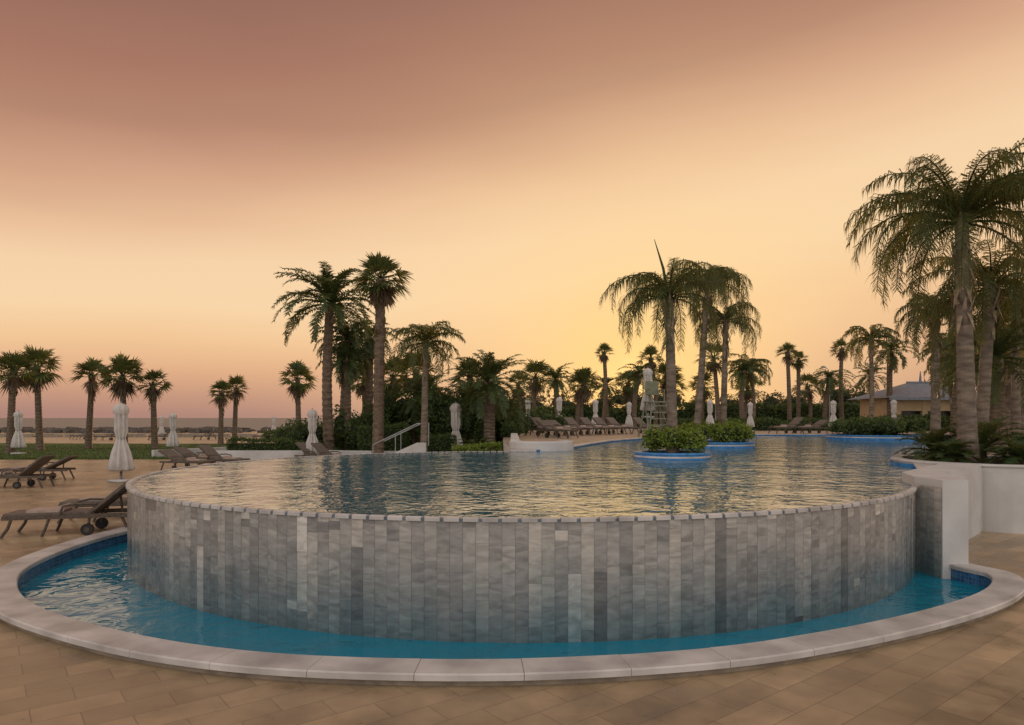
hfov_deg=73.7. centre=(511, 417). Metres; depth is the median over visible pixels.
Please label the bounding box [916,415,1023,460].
cycad plant
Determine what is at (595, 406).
closed parasol
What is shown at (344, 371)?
date palm tree
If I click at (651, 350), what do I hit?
fan palm tree
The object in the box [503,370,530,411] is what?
fan palm tree
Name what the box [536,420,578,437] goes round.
sun lounger
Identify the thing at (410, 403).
date palm tree
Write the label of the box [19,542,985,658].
trough water
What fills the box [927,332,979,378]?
queen palm tree
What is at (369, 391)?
date palm tree
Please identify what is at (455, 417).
closed parasol
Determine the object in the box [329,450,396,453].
white low wall
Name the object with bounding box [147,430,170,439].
sun lounger
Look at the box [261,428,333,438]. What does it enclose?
hedge
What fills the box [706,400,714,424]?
closed parasol
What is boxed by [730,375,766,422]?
fan palm tree
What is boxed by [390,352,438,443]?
fan palm tree
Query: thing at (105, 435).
sun lounger
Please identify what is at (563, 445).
white curved wall
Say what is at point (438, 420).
shrub
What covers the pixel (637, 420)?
sun lounger
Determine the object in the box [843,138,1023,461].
queen palm tree
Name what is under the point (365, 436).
hedge
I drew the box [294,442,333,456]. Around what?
sun lounger
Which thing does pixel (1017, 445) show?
cycad plant
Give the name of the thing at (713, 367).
fan palm tree
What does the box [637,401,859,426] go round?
hedge
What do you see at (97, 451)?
lawn
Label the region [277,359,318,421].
fan palm tree
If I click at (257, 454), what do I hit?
white low wall
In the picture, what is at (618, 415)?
hedge
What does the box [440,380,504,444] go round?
date palm tree
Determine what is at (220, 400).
fan palm tree
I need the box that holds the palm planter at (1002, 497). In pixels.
[890,455,1023,533]
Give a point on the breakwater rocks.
(208, 429)
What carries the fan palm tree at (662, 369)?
on the pool deck
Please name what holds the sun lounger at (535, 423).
on the pool deck
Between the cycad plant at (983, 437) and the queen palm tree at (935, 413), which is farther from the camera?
the queen palm tree at (935, 413)
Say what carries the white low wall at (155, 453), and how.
on the lawn at (97, 451)
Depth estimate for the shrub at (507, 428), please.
34.95 m
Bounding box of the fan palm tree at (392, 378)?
[373,356,412,395]
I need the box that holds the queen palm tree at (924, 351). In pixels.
[917,335,954,412]
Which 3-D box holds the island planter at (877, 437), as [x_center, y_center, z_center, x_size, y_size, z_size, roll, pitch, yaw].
[17.600,1.200,33.000,4.460,0.800,4.460,0,0,0]
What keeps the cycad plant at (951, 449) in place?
in the palm planter at (1002, 497)
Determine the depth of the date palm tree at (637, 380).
57.81 m
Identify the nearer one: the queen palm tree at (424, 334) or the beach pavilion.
the queen palm tree at (424, 334)
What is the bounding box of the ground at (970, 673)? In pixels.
[0,431,1023,724]
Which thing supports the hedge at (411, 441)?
on the ground at (970, 673)
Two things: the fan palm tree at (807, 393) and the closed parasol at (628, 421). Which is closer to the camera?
the closed parasol at (628, 421)
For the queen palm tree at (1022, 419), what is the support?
on the pool deck
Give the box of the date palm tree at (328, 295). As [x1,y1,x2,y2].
[272,261,377,449]
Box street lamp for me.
[821,366,829,418]
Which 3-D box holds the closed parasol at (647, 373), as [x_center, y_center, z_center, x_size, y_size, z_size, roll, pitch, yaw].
[7.000,-1.325,35.200,0.764,2.632,0.764,0,0,24]
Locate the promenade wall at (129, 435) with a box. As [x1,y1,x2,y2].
[0,434,271,436]
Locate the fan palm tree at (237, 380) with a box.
[220,374,249,442]
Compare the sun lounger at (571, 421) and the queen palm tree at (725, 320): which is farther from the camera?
the sun lounger at (571, 421)
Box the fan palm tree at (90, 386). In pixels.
[67,356,114,448]
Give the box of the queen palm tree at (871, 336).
[840,323,904,416]
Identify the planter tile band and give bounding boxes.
[888,459,914,466]
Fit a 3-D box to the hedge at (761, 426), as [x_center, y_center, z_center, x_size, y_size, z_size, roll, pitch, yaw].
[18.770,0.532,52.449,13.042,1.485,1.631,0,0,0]
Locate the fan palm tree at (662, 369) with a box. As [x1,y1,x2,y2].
[655,362,684,428]
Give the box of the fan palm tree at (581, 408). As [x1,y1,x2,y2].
[567,375,597,423]
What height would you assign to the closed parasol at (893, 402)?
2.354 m
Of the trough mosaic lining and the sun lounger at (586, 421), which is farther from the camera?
the sun lounger at (586, 421)
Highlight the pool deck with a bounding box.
[503,428,1009,530]
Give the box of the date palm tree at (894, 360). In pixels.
[865,339,919,415]
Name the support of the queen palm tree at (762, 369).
on the pool deck
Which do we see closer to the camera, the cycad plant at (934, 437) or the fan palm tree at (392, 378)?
the cycad plant at (934, 437)
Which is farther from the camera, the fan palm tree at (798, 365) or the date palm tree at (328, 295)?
the fan palm tree at (798, 365)
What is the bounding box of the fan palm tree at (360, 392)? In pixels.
[351,367,373,410]
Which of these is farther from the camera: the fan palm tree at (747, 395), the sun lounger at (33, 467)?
the fan palm tree at (747, 395)
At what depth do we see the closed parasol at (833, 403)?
50.90 m
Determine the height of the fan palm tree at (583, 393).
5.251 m
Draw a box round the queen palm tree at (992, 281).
[902,239,1023,454]
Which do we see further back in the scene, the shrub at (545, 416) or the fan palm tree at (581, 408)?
the fan palm tree at (581, 408)
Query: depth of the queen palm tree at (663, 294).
17.44 m
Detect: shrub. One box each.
[269,415,322,442]
[333,400,391,449]
[373,380,450,438]
[407,381,501,447]
[473,410,522,449]
[513,405,573,432]
[640,424,709,452]
[682,419,754,441]
[822,414,929,434]
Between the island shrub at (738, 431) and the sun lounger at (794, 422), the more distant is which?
the sun lounger at (794, 422)
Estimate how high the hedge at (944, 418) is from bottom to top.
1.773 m
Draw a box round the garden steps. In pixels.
[372,423,428,453]
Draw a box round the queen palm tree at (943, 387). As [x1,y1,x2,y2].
[927,352,978,400]
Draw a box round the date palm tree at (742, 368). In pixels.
[727,358,763,422]
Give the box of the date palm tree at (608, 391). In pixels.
[592,374,620,423]
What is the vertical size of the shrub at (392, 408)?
4.073 m
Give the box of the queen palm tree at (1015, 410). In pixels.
[937,292,1023,442]
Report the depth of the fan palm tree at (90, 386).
47.82 m
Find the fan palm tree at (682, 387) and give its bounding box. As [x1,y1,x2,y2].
[658,373,688,398]
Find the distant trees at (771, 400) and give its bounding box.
[405,380,868,411]
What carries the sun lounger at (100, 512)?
on the ground at (970, 673)
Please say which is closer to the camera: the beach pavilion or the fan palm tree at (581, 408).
the beach pavilion
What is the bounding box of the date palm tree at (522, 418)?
[495,392,539,435]
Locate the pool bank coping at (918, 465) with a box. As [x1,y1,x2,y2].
[574,434,1009,467]
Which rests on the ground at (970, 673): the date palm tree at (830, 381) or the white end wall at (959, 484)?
the white end wall at (959, 484)
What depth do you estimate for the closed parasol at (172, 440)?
43.36 m
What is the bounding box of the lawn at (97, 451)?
[0,443,228,459]
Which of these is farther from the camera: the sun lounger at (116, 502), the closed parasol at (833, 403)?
the closed parasol at (833, 403)
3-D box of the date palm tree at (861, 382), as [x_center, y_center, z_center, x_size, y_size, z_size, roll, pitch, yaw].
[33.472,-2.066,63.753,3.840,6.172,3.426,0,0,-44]
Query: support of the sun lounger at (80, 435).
on the ground at (970, 673)
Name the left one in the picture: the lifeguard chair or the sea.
the sea
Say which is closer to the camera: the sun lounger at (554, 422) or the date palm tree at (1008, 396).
the date palm tree at (1008, 396)
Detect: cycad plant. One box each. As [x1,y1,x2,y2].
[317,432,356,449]
[455,437,498,449]
[893,425,956,460]
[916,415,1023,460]
[922,438,983,462]
[980,435,1023,464]
[987,423,1023,463]
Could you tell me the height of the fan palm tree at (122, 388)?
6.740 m
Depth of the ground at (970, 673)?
5.53 m
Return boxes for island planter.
[633,450,711,459]
[705,440,755,447]
[825,433,922,440]
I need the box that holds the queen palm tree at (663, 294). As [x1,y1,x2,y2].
[599,239,733,452]
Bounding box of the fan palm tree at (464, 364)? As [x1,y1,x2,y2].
[447,355,482,395]
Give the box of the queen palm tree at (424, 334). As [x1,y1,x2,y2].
[382,321,466,451]
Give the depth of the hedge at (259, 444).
35.47 m
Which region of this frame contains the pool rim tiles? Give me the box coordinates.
[126,451,917,521]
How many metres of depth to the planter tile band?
14.75 m
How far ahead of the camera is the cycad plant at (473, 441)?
30.81 m
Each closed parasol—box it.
[10,410,26,453]
[107,401,134,482]
[158,415,164,437]
[166,413,179,447]
[271,416,275,429]
[304,408,318,454]
[450,401,462,450]
[525,398,530,427]
[556,397,562,416]
[591,399,597,429]
[625,402,632,429]
[640,367,655,417]
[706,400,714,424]
[746,402,754,430]
[828,400,836,426]
[890,399,896,416]
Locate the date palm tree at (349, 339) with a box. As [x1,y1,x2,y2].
[312,320,388,449]
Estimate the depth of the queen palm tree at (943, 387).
38.25 m
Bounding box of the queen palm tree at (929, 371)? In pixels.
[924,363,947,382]
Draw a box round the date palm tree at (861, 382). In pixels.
[852,362,886,394]
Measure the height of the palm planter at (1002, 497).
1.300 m
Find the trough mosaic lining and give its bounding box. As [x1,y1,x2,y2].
[18,534,990,588]
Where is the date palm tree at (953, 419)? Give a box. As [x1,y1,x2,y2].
[913,324,978,437]
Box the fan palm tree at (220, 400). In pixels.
[207,380,234,444]
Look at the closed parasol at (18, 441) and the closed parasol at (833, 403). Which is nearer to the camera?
the closed parasol at (18, 441)
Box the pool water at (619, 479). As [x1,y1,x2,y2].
[135,435,952,516]
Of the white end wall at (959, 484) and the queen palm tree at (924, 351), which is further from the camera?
the queen palm tree at (924, 351)
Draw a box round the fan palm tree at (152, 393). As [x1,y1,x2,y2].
[136,367,173,448]
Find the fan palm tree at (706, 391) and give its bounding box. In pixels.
[686,370,720,418]
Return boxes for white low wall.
[152,447,226,456]
[216,450,303,461]
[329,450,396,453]
[510,433,519,440]
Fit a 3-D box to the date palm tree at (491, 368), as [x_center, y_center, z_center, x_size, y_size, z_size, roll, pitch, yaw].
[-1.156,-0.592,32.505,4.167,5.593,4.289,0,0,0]
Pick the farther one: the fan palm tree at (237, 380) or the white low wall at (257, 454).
the fan palm tree at (237, 380)
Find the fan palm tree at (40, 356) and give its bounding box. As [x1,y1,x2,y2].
[5,343,63,449]
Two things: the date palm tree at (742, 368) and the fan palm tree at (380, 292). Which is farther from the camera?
the date palm tree at (742, 368)
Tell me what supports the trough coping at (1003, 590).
on the ground at (970, 673)
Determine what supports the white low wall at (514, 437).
on the pool deck
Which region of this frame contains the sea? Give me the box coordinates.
[0,418,334,429]
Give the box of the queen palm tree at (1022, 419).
[974,288,1023,435]
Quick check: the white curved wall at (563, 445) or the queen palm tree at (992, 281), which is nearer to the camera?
the queen palm tree at (992, 281)
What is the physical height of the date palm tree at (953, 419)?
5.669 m
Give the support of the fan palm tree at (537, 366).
on the ground at (970, 673)
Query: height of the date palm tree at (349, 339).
7.454 m
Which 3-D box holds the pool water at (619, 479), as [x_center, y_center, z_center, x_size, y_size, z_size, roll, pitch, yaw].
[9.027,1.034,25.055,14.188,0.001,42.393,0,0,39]
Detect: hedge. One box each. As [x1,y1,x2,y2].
[225,435,322,449]
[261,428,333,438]
[356,421,410,450]
[408,412,501,449]
[419,431,456,451]
[451,441,502,451]
[515,404,646,426]
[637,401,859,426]
[677,416,837,430]
[878,413,950,429]
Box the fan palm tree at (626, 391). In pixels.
[610,369,641,411]
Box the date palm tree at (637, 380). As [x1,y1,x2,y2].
[618,363,659,426]
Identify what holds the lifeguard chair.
on the pool deck
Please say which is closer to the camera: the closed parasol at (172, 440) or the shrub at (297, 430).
the shrub at (297, 430)
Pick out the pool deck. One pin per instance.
(593, 437)
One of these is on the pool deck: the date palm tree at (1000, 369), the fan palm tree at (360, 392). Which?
the date palm tree at (1000, 369)
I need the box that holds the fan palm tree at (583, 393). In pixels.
[564,366,603,425]
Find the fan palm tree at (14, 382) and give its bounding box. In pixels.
[0,349,43,453]
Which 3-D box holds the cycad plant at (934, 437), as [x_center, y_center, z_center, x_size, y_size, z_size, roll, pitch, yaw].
[9.694,0.738,15.480,1.718,1.143,1.684,0,0,-35]
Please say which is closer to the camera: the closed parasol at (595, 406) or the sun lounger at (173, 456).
the sun lounger at (173, 456)
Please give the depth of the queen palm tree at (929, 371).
60.53 m
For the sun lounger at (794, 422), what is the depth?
42.95 m
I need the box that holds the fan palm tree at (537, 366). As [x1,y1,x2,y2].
[515,358,550,412]
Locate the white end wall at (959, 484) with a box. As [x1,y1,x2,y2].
[902,463,980,578]
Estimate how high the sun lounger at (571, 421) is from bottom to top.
1.028 m
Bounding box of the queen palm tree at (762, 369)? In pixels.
[727,353,772,423]
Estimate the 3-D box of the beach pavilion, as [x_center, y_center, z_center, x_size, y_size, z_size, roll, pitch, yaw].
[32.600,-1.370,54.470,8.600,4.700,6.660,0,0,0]
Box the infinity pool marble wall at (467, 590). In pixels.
[127,484,940,642]
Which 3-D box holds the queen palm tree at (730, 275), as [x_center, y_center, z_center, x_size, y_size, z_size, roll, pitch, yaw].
[6.903,-2.411,24.515,3.319,6.648,3.507,0,0,0]
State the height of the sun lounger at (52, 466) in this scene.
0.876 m
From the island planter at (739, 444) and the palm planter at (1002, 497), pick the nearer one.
the palm planter at (1002, 497)
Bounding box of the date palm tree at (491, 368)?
[444,349,530,449]
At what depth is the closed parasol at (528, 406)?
54.87 m
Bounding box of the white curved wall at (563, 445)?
[509,440,573,450]
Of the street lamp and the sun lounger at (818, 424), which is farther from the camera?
the street lamp
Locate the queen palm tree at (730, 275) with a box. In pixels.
[666,258,752,425]
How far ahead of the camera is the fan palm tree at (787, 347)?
59.85 m
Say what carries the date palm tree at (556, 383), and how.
on the pool deck
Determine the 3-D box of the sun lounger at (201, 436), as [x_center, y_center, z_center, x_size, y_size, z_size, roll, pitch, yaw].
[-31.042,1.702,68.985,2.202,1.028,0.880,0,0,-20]
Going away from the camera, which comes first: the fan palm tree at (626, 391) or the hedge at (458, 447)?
the hedge at (458, 447)
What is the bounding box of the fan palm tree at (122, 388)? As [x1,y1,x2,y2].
[91,351,145,442]
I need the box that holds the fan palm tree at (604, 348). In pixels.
[595,342,614,422]
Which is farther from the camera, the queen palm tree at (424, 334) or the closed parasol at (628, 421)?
the closed parasol at (628, 421)
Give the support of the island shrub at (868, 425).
in the island planter at (877, 437)
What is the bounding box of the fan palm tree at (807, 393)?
[791,372,823,423]
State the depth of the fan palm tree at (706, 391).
67.81 m
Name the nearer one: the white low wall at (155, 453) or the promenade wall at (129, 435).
the white low wall at (155, 453)
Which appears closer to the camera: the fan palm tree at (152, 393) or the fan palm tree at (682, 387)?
the fan palm tree at (152, 393)
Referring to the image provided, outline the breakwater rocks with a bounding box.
[0,426,284,432]
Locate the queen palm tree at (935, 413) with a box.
[892,291,976,434]
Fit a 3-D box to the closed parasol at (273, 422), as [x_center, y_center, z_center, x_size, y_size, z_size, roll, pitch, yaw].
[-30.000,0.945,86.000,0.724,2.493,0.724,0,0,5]
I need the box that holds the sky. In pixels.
[0,0,1023,417]
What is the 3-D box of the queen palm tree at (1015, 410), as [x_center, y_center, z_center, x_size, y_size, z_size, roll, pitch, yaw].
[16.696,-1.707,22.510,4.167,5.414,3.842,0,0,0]
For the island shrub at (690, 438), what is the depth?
17.13 m
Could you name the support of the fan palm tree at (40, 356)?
on the lawn at (97, 451)
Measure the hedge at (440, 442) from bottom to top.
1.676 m
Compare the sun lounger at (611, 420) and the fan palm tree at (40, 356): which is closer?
the sun lounger at (611, 420)
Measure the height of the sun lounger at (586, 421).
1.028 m
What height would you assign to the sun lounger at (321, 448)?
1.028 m
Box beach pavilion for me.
[847,371,976,421]
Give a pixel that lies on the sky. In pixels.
(161, 160)
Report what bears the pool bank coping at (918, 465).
on the pool deck
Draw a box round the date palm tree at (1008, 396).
[946,336,1010,433]
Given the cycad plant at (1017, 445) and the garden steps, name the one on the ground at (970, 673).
the garden steps
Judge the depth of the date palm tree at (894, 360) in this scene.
51.81 m
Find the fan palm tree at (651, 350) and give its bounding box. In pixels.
[633,343,664,424]
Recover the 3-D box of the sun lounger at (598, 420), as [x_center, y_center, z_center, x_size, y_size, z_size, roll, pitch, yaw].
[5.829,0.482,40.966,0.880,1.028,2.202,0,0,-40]
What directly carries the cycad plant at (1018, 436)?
in the palm planter at (1002, 497)
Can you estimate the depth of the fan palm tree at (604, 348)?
60.85 m
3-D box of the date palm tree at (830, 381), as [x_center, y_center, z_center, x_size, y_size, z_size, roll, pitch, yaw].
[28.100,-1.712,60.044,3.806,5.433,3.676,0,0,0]
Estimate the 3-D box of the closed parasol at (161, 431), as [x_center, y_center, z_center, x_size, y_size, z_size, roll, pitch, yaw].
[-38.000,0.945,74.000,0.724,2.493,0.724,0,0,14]
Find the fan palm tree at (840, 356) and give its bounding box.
[829,338,855,420]
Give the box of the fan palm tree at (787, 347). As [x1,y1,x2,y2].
[775,341,799,420]
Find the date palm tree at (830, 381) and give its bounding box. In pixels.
[810,368,854,423]
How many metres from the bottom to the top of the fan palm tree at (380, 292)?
10.070 m
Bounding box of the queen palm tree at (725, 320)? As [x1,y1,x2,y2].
[687,300,761,441]
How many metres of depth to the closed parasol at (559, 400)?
51.87 m
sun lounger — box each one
[0,455,55,488]
[0,455,77,480]
[0,480,128,537]
[57,492,126,522]
[70,429,95,438]
[94,433,115,439]
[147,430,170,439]
[158,449,215,470]
[172,447,207,465]
[193,429,216,439]
[197,444,250,464]
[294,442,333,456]
[311,442,341,454]
[529,417,565,435]
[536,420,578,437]
[547,420,583,435]
[563,417,598,434]
[579,417,614,434]
[592,417,626,434]
[605,417,638,433]
[632,417,664,432]
[768,417,803,433]
[792,420,828,433]
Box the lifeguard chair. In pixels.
[638,381,666,436]
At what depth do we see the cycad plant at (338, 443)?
34.78 m
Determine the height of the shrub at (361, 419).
3.120 m
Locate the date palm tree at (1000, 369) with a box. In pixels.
[924,315,1023,451]
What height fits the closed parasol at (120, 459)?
2.770 m
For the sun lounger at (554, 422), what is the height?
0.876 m
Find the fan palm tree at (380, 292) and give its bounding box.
[350,252,413,452]
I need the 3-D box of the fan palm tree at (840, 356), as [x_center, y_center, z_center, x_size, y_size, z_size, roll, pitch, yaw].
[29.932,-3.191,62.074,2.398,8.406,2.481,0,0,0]
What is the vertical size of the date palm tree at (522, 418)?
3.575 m
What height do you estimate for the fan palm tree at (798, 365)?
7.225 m
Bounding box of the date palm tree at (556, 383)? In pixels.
[534,363,575,414]
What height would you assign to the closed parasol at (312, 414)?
2.687 m
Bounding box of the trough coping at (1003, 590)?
[0,527,1023,685]
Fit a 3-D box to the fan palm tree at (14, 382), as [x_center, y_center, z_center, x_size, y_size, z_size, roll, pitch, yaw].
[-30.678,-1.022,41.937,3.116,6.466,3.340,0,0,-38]
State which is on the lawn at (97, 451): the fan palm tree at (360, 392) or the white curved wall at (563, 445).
the fan palm tree at (360, 392)
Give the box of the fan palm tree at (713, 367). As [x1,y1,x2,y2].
[695,340,732,419]
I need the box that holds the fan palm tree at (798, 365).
[790,351,808,423]
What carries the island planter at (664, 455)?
in the pool water at (619, 479)
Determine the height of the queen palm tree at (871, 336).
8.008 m
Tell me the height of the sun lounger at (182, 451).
0.876 m
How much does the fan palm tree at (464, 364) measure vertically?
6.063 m
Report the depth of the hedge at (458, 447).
29.10 m
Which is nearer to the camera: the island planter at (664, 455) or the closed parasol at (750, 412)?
the island planter at (664, 455)
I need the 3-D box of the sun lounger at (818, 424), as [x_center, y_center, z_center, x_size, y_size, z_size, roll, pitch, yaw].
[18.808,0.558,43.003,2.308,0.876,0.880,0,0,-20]
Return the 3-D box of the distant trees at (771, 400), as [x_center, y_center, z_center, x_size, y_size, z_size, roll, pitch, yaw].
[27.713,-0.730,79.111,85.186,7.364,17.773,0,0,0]
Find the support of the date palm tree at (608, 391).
on the pool deck
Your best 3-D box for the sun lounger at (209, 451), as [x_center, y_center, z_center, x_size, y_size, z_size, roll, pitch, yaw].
[-12.557,1.702,29.788,2.202,1.028,0.880,0,0,15]
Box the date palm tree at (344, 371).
[315,341,374,449]
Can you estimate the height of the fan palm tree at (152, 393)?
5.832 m
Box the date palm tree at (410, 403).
[384,369,461,436]
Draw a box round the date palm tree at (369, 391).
[349,321,400,412]

